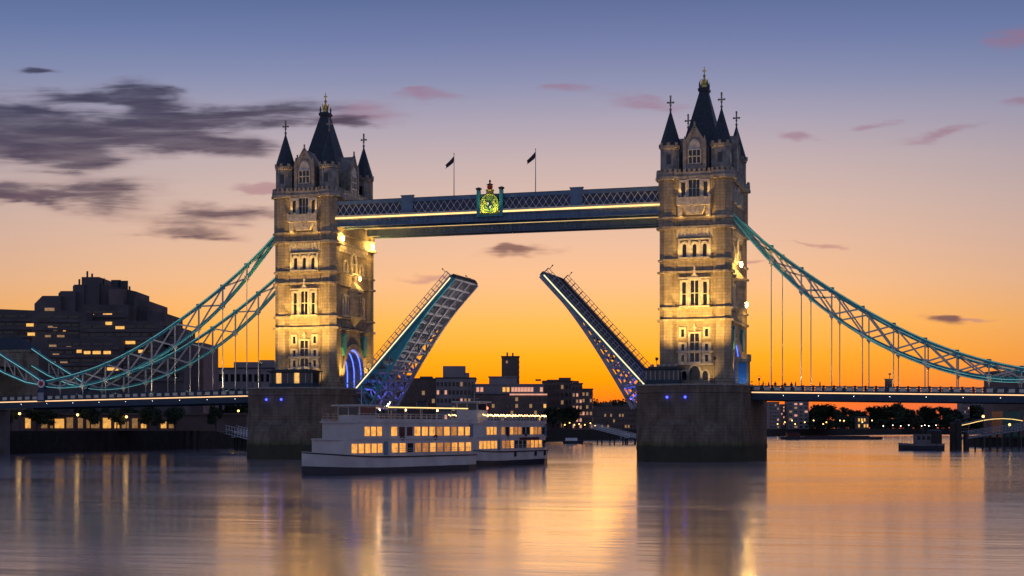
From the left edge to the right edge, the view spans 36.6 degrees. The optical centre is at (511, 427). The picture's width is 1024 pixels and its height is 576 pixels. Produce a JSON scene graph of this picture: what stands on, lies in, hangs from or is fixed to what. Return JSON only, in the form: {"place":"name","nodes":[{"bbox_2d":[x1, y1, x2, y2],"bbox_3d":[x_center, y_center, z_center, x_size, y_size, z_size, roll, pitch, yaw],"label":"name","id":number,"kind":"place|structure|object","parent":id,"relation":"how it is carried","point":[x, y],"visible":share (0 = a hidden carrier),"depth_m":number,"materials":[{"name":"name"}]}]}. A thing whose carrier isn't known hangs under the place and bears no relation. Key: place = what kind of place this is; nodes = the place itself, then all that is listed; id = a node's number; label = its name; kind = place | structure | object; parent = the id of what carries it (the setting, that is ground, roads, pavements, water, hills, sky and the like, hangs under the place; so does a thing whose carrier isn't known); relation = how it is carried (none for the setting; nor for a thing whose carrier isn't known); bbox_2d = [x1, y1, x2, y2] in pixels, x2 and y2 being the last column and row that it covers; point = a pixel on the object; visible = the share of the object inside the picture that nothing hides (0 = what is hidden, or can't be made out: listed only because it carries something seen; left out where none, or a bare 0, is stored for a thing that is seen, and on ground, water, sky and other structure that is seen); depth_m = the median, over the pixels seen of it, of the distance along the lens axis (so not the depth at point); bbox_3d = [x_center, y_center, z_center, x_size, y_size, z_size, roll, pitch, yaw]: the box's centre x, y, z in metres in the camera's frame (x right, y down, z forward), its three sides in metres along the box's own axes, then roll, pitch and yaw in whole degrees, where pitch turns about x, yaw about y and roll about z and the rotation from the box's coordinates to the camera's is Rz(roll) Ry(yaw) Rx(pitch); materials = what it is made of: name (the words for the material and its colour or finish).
{"place":"outdoors","nodes":[
{"label":"outdoors","id":0,"kind":"place"},
{"bbox_2d":[10,428,982,453],"bbox_3d":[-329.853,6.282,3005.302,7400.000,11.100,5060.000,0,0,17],"label":"riverbank","id":1,"kind":"structure","parent":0,"point":[28,442],"depth_m":438.75,"materials":[{"name":"grey stone"}]},
{"bbox_2d":[10,410,18,430],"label":"plane tree","id":2,"kind":"object","parent":1,"relation":"on","point":[15,414],"visible":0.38,"depth_m":406.89,"materials":[{"name":"green plant"}]},
{"bbox_2d":[0,337,39,454],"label":"abutment tower","id":3,"kind":"structure","parent":1,"relation":"on","point":[18,350],"depth_m":364.87,"materials":[{"name":"concrete"}]},
{"bbox_2d":[25,410,48,430],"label":"plane tree","id":4,"kind":"object","parent":1,"relation":"on","point":[34,415],"visible":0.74,"depth_m":410.27,"materials":[{"name":"green plant"}]},
{"bbox_2d":[39,409,60,430],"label":"plane tree","id":5,"kind":"object","parent":1,"relation":"on","point":[44,420],"visible":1,"depth_m":406.83,"materials":[{"name":"green plant"}]},
{"bbox_2d":[80,408,101,430],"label":"plane tree","id":6,"kind":"object","parent":1,"relation":"on","point":[91,415],"visible":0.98,"depth_m":409.51,"materials":[{"name":"green plant"}]},
{"bbox_2d":[0,271,217,412],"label":"terraced hotel","id":7,"kind":"structure","parent":1,"relation":"on","point":[90,322],"depth_m":464.00,"materials":[{"name":"grey concrete"}]},
{"bbox_2d":[107,408,125,430],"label":"plane tree","id":8,"kind":"object","parent":1,"relation":"on","point":[117,416],"visible":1,"depth_m":405.95,"materials":[{"name":"green plant"}]},
{"bbox_2d":[10,413,247,430],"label":"riverside pavilion","id":9,"kind":"structure","parent":1,"relation":"on","point":[186,422],"depth_m":421.00,"materials":[{"name":"brown"}]},
{"bbox_2d":[137,407,154,430],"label":"plane tree","id":10,"kind":"object","parent":1,"relation":"on","point":[145,415],"visible":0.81,"depth_m":409.44,"materials":[{"name":"green plant"}]},
{"bbox_2d":[151,408,165,430],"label":"plane tree","id":11,"kind":"object","parent":1,"relation":"on","point":[156,415],"visible":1,"depth_m":405.58,"materials":[{"name":"green plant"}]},
{"bbox_2d":[164,406,185,430],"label":"plane tree","id":12,"kind":"object","parent":1,"relation":"on","point":[173,414],"visible":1,"depth_m":409.60,"materials":[{"name":"green plant"}]},
{"bbox_2d":[207,407,222,430],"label":"plane tree","id":13,"kind":"object","parent":1,"relation":"on","point":[211,417],"visible":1,"depth_m":406.41,"materials":[{"name":"green plant"}]},
{"bbox_2d":[219,405,239,412],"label":"plane tree","id":14,"kind":"object","parent":1,"relation":"on","point":[228,408],"visible":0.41,"depth_m":487.24,"materials":[{"name":"green plant"}]},
{"bbox_2d":[214,425,247,439],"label":"gangway","id":15,"kind":"object","parent":1,"relation":"on","point":[237,435],"visible":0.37,"depth_m":414.27,"materials":[{"name":"metal"}]},
{"bbox_2d":[218,360,274,410],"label":"office block","id":16,"kind":"structure","parent":1,"relation":"on","point":[229,375],"depth_m":620.00,"materials":[{"name":"concrete"}]},
{"bbox_2d":[392,375,435,418],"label":"warehouse block","id":17,"kind":"structure","parent":1,"relation":"on","point":[422,388],"depth_m":735.00,"materials":[{"name":"brick"}]},
{"bbox_2d":[435,366,476,418],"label":"office block","id":18,"kind":"structure","parent":1,"relation":"on","point":[454,383],"depth_m":700.00,"materials":[{"name":"concrete"}]},
{"bbox_2d":[471,376,547,424],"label":"apartment block","id":19,"kind":"structure","parent":1,"relation":"on","point":[507,395],"depth_m":690.00,"materials":[{"name":"brick"}]},
{"bbox_2d":[501,352,519,383],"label":"tower block","id":20,"kind":"structure","parent":1,"relation":"on","point":[510,365],"depth_m":900.00,"materials":[{"name":"concrete"}]},
{"bbox_2d":[539,408,556,429],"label":"plane tree","id":21,"kind":"object","parent":1,"relation":"on","point":[550,413],"visible":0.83,"depth_m":671.37,"materials":[{"name":"green plant"}]},
{"bbox_2d":[542,406,559,429],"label":"plane tree","id":22,"kind":"object","parent":1,"relation":"on","point":[553,419],"visible":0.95,"depth_m":670.07,"materials":[{"name":"green plant"}]},
{"bbox_2d":[535,378,572,429],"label":"brick mansion","id":23,"kind":"structure","parent":1,"relation":"on","point":[557,392],"depth_m":720.00,"materials":[{"name":"brick"}]},
{"bbox_2d":[554,405,583,429],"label":"plane tree","id":24,"kind":"object","parent":1,"relation":"on","point":[573,417],"visible":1,"depth_m":670.20,"materials":[{"name":"green plant"}]},
{"bbox_2d":[570,381,582,429],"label":"waterside block","id":25,"kind":"structure","parent":1,"relation":"on","point":[576,394],"depth_m":690.00,"materials":[{"name":"brick"}]},
{"bbox_2d":[582,388,593,429],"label":"waterside block","id":26,"kind":"structure","parent":1,"relation":"on","point":[587,409],"depth_m":692.00,"materials":[{"name":"brick"}]},
{"bbox_2d":[767,402,778,428],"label":"tower block","id":27,"kind":"structure","parent":1,"relation":"on","point":[772,414],"depth_m":1290.00,"materials":[{"name":"concrete"}]},
{"bbox_2d":[779,404,785,428],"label":"tower block","id":28,"kind":"structure","parent":1,"relation":"on","point":[782,415],"depth_m":1310.00,"materials":[{"name":"concrete"}]},
{"bbox_2d":[784,401,808,428],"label":"tower block","id":29,"kind":"structure","parent":1,"relation":"on","point":[797,413],"depth_m":1300.00,"materials":[{"name":"concrete"}]},
{"bbox_2d":[808,406,829,428],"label":"bushy tree","id":30,"kind":"object","parent":1,"relation":"on","point":[821,412],"visible":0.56,"depth_m":1300.24,"materials":[{"name":"green plant"}]},
{"bbox_2d":[816,403,845,428],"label":"bushy tree","id":31,"kind":"object","parent":1,"relation":"on","point":[831,409],"visible":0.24,"depth_m":1312.52,"materials":[{"name":"green plant"}]},
{"bbox_2d":[832,410,844,428],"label":"bushy tree","id":32,"kind":"object","parent":1,"relation":"on","point":[836,414],"visible":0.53,"depth_m":1291.42,"materials":[{"name":"green plant"}]},
{"bbox_2d":[838,416,854,428],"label":"bushy tree","id":33,"kind":"object","parent":1,"relation":"on","point":[847,418],"visible":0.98,"depth_m":1257.58,"materials":[{"name":"green plant"}]},
{"bbox_2d":[854,416,868,428],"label":"lit villa","id":34,"kind":"object","parent":1,"relation":"on","point":[859,420],"visible":1,"depth_m":1245.00,"materials":[{"name":"stone"}]},
{"bbox_2d":[865,405,889,428],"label":"bushy tree","id":35,"kind":"object","parent":1,"relation":"on","point":[874,411],"visible":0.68,"depth_m":1284.48,"materials":[{"name":"green plant"}]},
{"bbox_2d":[873,419,886,428],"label":"bushy tree","id":36,"kind":"object","parent":1,"relation":"on","point":[879,422],"visible":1,"depth_m":1256.40,"materials":[{"name":"green plant"}]},
{"bbox_2d":[890,403,910,428],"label":"bushy tree","id":37,"kind":"object","parent":1,"relation":"on","point":[900,409],"visible":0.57,"depth_m":1293.46,"materials":[{"name":"green plant"}]},
{"bbox_2d":[904,417,919,428],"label":"bushy tree","id":38,"kind":"object","parent":1,"relation":"on","point":[912,423],"visible":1,"depth_m":1254.71,"materials":[{"name":"green plant"}]},
{"bbox_2d":[918,405,939,428],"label":"bushy tree","id":39,"kind":"object","parent":1,"relation":"on","point":[924,409],"visible":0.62,"depth_m":1307.88,"materials":[{"name":"green plant"}]},
{"bbox_2d":[923,407,939,424],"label":"bushy tree","id":40,"kind":"object","parent":1,"relation":"on","point":[932,410],"visible":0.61,"depth_m":1306.25,"materials":[{"name":"green plant"}]},
{"bbox_2d":[928,418,941,428],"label":"bushy tree","id":41,"kind":"object","parent":1,"relation":"on","point":[932,423],"visible":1,"depth_m":1265.86,"materials":[{"name":"green plant"}]},
{"bbox_2d":[938,407,959,428],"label":"bushy tree","id":42,"kind":"object","parent":1,"relation":"on","point":[948,413],"visible":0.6,"depth_m":1323.19,"materials":[{"name":"green plant"}]},
{"bbox_2d":[957,404,969,428],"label":"tower block","id":43,"kind":"structure","parent":1,"relation":"on","point":[963,409],"depth_m":1330.00,"materials":[{"name":"concrete"}]},
{"bbox_2d":[0,434,1023,575],"bbox_3d":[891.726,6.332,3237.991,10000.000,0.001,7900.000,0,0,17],"label":"river water","id":44,"kind":"structure","parent":0,"point":[884,506],"depth_m":111.98,"materials":[{"name":"grey liquid"}]},
{"bbox_2d":[232,431,247,449],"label":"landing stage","id":45,"kind":"object","parent":44,"relation":"in","point":[243,444],"visible":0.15,"depth_m":437.80,"materials":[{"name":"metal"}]},
{"bbox_2d":[247,382,397,459],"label":"bridge pier","id":46,"kind":"structure","parent":44,"relation":"in","point":[284,423],"depth_m":311.93,"materials":[{"name":"grey stone"}]},
{"bbox_2d":[0,389,247,409],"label":"approach deck","id":47,"kind":"structure","parent":46,"relation":"on","point":[158,399],"depth_m":338.53,"materials":[{"name":"metal"}]},
{"bbox_2d":[37,379,49,401],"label":"pivot post","id":48,"kind":"object","parent":47,"relation":"on","point":[43,390],"visible":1,"depth_m":343.26,"materials":[{"name":"blue paint"}]},
{"bbox_2d":[266,367,322,386],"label":"control cabin","id":49,"kind":"object","parent":46,"relation":"on","point":[295,377],"visible":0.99,"depth_m":317.02,"materials":[{"name":"grey metal"}]},
{"bbox_2d":[271,92,376,387],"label":"bridge tower","id":50,"kind":"structure","parent":46,"relation":"on","point":[324,310],"depth_m":323.97,"materials":[{"name":"stone"}]},
{"bbox_2d":[0,236,273,393],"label":"suspension chain","id":51,"kind":"object","parent":50,"relation":"hanging from","point":[259,256],"visible":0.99,"depth_m":335.00,"materials":[{"name":"teal paint"}]},
{"bbox_2d":[31,277,274,397],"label":"suspension chain","id":52,"kind":"object","parent":50,"relation":"hanging from","point":[190,362],"visible":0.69,"depth_m":352.50,"materials":[{"name":"teal paint"}]},
{"bbox_2d":[290,198,297,213],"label":"window","id":53,"kind":"structure","parent":50,"relation":"in","point":[293,201],"depth_m":323.60,"materials":[{"name":"beige glass"}]},
{"bbox_2d":[291,291,297,315],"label":"window","id":54,"kind":"structure","parent":50,"relation":"in","point":[294,293],"depth_m":323.83,"materials":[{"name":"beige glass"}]},
{"bbox_2d":[291,255,298,271],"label":"window","id":55,"kind":"structure","parent":50,"relation":"in","point":[295,259],"depth_m":323.76,"materials":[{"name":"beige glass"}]},
{"bbox_2d":[298,290,308,315],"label":"window","id":56,"kind":"structure","parent":50,"relation":"in","point":[303,293],"depth_m":323.28,"materials":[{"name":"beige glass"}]},
{"bbox_2d":[299,255,307,270],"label":"window","id":57,"kind":"structure","parent":50,"relation":"in","point":[304,258],"depth_m":323.28,"materials":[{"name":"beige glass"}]},
{"bbox_2d":[298,197,308,213],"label":"window","id":58,"kind":"structure","parent":50,"relation":"in","point":[303,202],"depth_m":323.04,"materials":[{"name":"grey glass"}]},
{"bbox_2d":[298,339,309,357],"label":"window","id":59,"kind":"structure","parent":50,"relation":"in","point":[304,344],"depth_m":323.28,"materials":[{"name":"beige glass"}]},
{"bbox_2d":[298,358,309,367],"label":"window","id":60,"kind":"structure","parent":50,"relation":"in","point":[303,362],"depth_m":323.28,"materials":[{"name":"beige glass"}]},
{"bbox_2d":[308,255,316,270],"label":"window","id":61,"kind":"structure","parent":50,"relation":"in","point":[312,260],"depth_m":322.65,"materials":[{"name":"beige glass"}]},
{"bbox_2d":[309,290,317,315],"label":"window","id":62,"kind":"structure","parent":50,"relation":"in","point":[313,293],"depth_m":322.57,"materials":[{"name":"beige glass"}]},
{"bbox_2d":[309,197,317,214],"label":"window","id":63,"kind":"structure","parent":50,"relation":"in","point":[313,201],"depth_m":322.34,"materials":[{"name":"beige glass"}]},
{"bbox_2d":[342,294,346,316],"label":"window","id":64,"kind":"structure","parent":50,"relation":"in","point":[343,295],"depth_m":326.37,"materials":[{"name":"beige glass"}]},
{"bbox_2d":[350,253,358,275],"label":"window","id":65,"kind":"structure","parent":50,"relation":"in","point":[353,260],"depth_m":331.60,"materials":[{"name":"beige glass"}]},
{"bbox_2d":[351,268,477,410],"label":"bascule leaf","id":66,"kind":"object","parent":46,"relation":"on","point":[445,302],"visible":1,"depth_m":325.11,"materials":[{"name":"metal"}]},
{"bbox_2d":[302,386,476,475],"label":"riverboat","id":67,"kind":"object","parent":44,"relation":"on","point":[359,439],"visible":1,"depth_m":214.04,"materials":[{"name":"white paint"}]},
{"bbox_2d":[449,393,547,466],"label":"riverboat","id":68,"kind":"object","parent":44,"relation":"on","point":[499,442],"visible":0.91,"depth_m":259.32,"materials":[{"name":"white paint"}]},
{"bbox_2d":[562,438,583,443],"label":"cabin boat","id":69,"kind":"object","parent":44,"relation":"on","point":[570,441],"visible":0.81,"depth_m":628.79,"materials":[{"name":"grey paint"}]},
{"bbox_2d":[591,424,634,443],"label":"gangway","id":70,"kind":"object","parent":44,"relation":"in","point":[627,436],"visible":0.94,"depth_m":619.61,"materials":[{"name":"metal"}]},
{"bbox_2d":[635,378,766,461],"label":"bridge pier","id":71,"kind":"structure","parent":44,"relation":"in","point":[702,422],"depth_m":288.43,"materials":[{"name":"stone"}]},
{"bbox_2d":[539,265,650,408],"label":"bascule leaf","id":72,"kind":"object","parent":71,"relation":"on","point":[580,310],"visible":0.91,"depth_m":310.02,"materials":[{"name":"blue metal"}]},
{"bbox_2d":[642,364,684,383],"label":"control cabin","id":73,"kind":"object","parent":71,"relation":"on","point":[669,371],"visible":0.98,"depth_m":294.95,"materials":[{"name":"blue paint"}]},
{"bbox_2d":[656,67,752,383],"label":"bridge tower","id":74,"kind":"structure","parent":71,"relation":"on","point":[704,190],"depth_m":299.36,"materials":[{"name":"stone"}]},
{"bbox_2d":[335,186,659,229],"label":"walkway","id":75,"kind":"structure","parent":74,"relation":"attached to","point":[576,203],"depth_m":310.97,"materials":[{"name":"blue paint"}]},
{"bbox_2d":[476,180,503,216],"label":"heraldic crest","id":76,"kind":"object","parent":75,"relation":"attached to","point":[489,204],"visible":1,"depth_m":311.17,"materials":[{"name":"gold metal"}]},
{"bbox_2d":[365,217,657,238],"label":"walkway","id":77,"kind":"structure","parent":74,"relation":"attached to","point":[531,227],"depth_m":328.47,"materials":[{"name":"blue paint"}]},
{"bbox_2d":[679,280,687,306],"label":"window","id":78,"kind":"structure","parent":74,"relation":"in","point":[683,283],"depth_m":299.72,"materials":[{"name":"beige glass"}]},
{"bbox_2d":[679,179,687,196],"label":"window","id":79,"kind":"structure","parent":74,"relation":"in","point":[683,184],"depth_m":299.50,"materials":[{"name":"beige glass"}]},
{"bbox_2d":[679,242,688,258],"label":"window","id":80,"kind":"structure","parent":74,"relation":"in","point":[684,245],"depth_m":299.72,"materials":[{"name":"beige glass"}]},
{"bbox_2d":[688,279,699,306],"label":"window","id":81,"kind":"structure","parent":74,"relation":"in","point":[693,283],"depth_m":299.21,"materials":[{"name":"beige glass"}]},
{"bbox_2d":[689,241,698,258],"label":"window","id":82,"kind":"structure","parent":74,"relation":"in","point":[694,245],"depth_m":299.13,"materials":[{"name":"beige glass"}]},
{"bbox_2d":[687,365,701,382],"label":"window","id":83,"kind":"structure","parent":74,"relation":"in","point":[694,371],"depth_m":299.28,"materials":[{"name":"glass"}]},
{"bbox_2d":[688,332,700,351],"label":"window","id":84,"kind":"structure","parent":74,"relation":"in","point":[694,338],"depth_m":299.21,"materials":[{"name":"beige glass"}]},
{"bbox_2d":[688,352,700,362],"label":"window","id":85,"kind":"structure","parent":74,"relation":"in","point":[693,357],"depth_m":299.21,"materials":[{"name":"beige glass"}]},
{"bbox_2d":[688,178,700,196],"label":"window","id":86,"kind":"structure","parent":74,"relation":"in","point":[694,185],"depth_m":298.99,"materials":[{"name":"grey glass"}]},
{"bbox_2d":[699,241,708,257],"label":"window","id":87,"kind":"structure","parent":74,"relation":"in","point":[704,245],"depth_m":298.48,"materials":[{"name":"beige glass"}]},
{"bbox_2d":[700,279,709,306],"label":"window","id":88,"kind":"structure","parent":74,"relation":"in","point":[704,282],"depth_m":298.51,"materials":[{"name":"beige glass"}]},
{"bbox_2d":[701,369,709,382],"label":"window","id":89,"kind":"structure","parent":74,"relation":"in","point":[705,373],"depth_m":298.62,"materials":[{"name":"glass"}]},
{"bbox_2d":[701,178,709,195],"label":"window","id":90,"kind":"structure","parent":74,"relation":"in","point":[705,183],"depth_m":298.26,"materials":[{"name":"beige glass"}]},
{"bbox_2d":[735,239,739,263],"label":"window","id":91,"kind":"structure","parent":74,"relation":"in","point":[736,242],"depth_m":306.53,"materials":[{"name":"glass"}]},
{"bbox_2d":[733,213,1023,389],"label":"suspension chain","id":92,"kind":"object","parent":74,"relation":"hanging from","point":[738,221],"visible":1,"depth_m":291.70,"materials":[{"name":"teal paint"}]},
{"bbox_2d":[745,223,1023,394],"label":"suspension chain","id":93,"kind":"object","parent":74,"relation":"hanging from","point":[898,355],"visible":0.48,"depth_m":307.58,"materials":[{"name":"teal paint"}]},
{"bbox_2d":[735,354,750,384],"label":"gate kiosk","id":94,"kind":"object","parent":71,"relation":"on","point":[743,370],"visible":0.93,"depth_m":297.58,"materials":[{"name":"stone"}]},
{"bbox_2d":[751,385,1023,403],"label":"approach deck","id":95,"kind":"structure","parent":71,"relation":"on","point":[955,395],"depth_m":290.99,"materials":[{"name":"metal"}]},
{"bbox_2d":[779,433,882,439],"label":"river barge","id":96,"kind":"object","parent":44,"relation":"on","point":[792,436],"visible":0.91,"depth_m":847.10,"materials":[{"name":"black paint"}]},
{"bbox_2d":[898,427,944,449],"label":"workboat","id":97,"kind":"object","parent":44,"relation":"on","point":[922,441],"visible":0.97,"depth_m":438.46,"materials":[{"name":"blue paint"}]},
{"bbox_2d":[927,429,941,449],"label":"mooring pile","id":98,"kind":"object","parent":44,"relation":"in","point":[936,437],"visible":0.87,"depth_m":438.22,"materials":[{"name":"wood"}]},
{"bbox_2d":[950,422,955,449],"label":"mooring pile","id":99,"kind":"object","parent":44,"relation":"in","point":[952,436],"visible":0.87,"depth_m":439.33,"materials":[{"name":"wood"}]},
{"bbox_2d":[954,419,961,449],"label":"mooring pile","id":100,"kind":"object","parent":44,"relation":"in","point":[958,423],"visible":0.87,"depth_m":439.10,"materials":[{"name":"wood"}]},
{"bbox_2d":[963,431,967,449],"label":"mooring pile","id":101,"kind":"object","parent":44,"relation":"in","point":[965,440],"visible":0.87,"depth_m":439.47,"materials":[{"name":"wood"}]},
{"bbox_2d":[962,417,1022,447],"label":"arched canopy","id":102,"kind":"object","parent":44,"relation":"in","point":[1002,418],"visible":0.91,"depth_m":480.68,"materials":[{"name":"beige metal"}]},
{"bbox_2d":[962,422,1023,449],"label":"jetty","id":103,"kind":"object","parent":44,"relation":"in","point":[1011,431],"visible":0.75,"depth_m":455.94,"materials":[{"name":"metal"}]},
{"bbox_2d":[969,371,1023,446],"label":"glass office","id":104,"kind":"structure","parent":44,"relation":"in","point":[994,411],"depth_m":526.35,"materials":[{"name":"grey"}]},
{"bbox_2d":[0,0,1023,427],"label":"sky","id":105,"kind":"structure","parent":0,"point":[141,141],"materials":[{"name":"orange"}]},
{"bbox_2d":[593,402,636,428],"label":"building","id":106,"kind":"structure","parent":0,"point":[609,415],"depth_m":900.00,"materials":[{"name":"concrete"}]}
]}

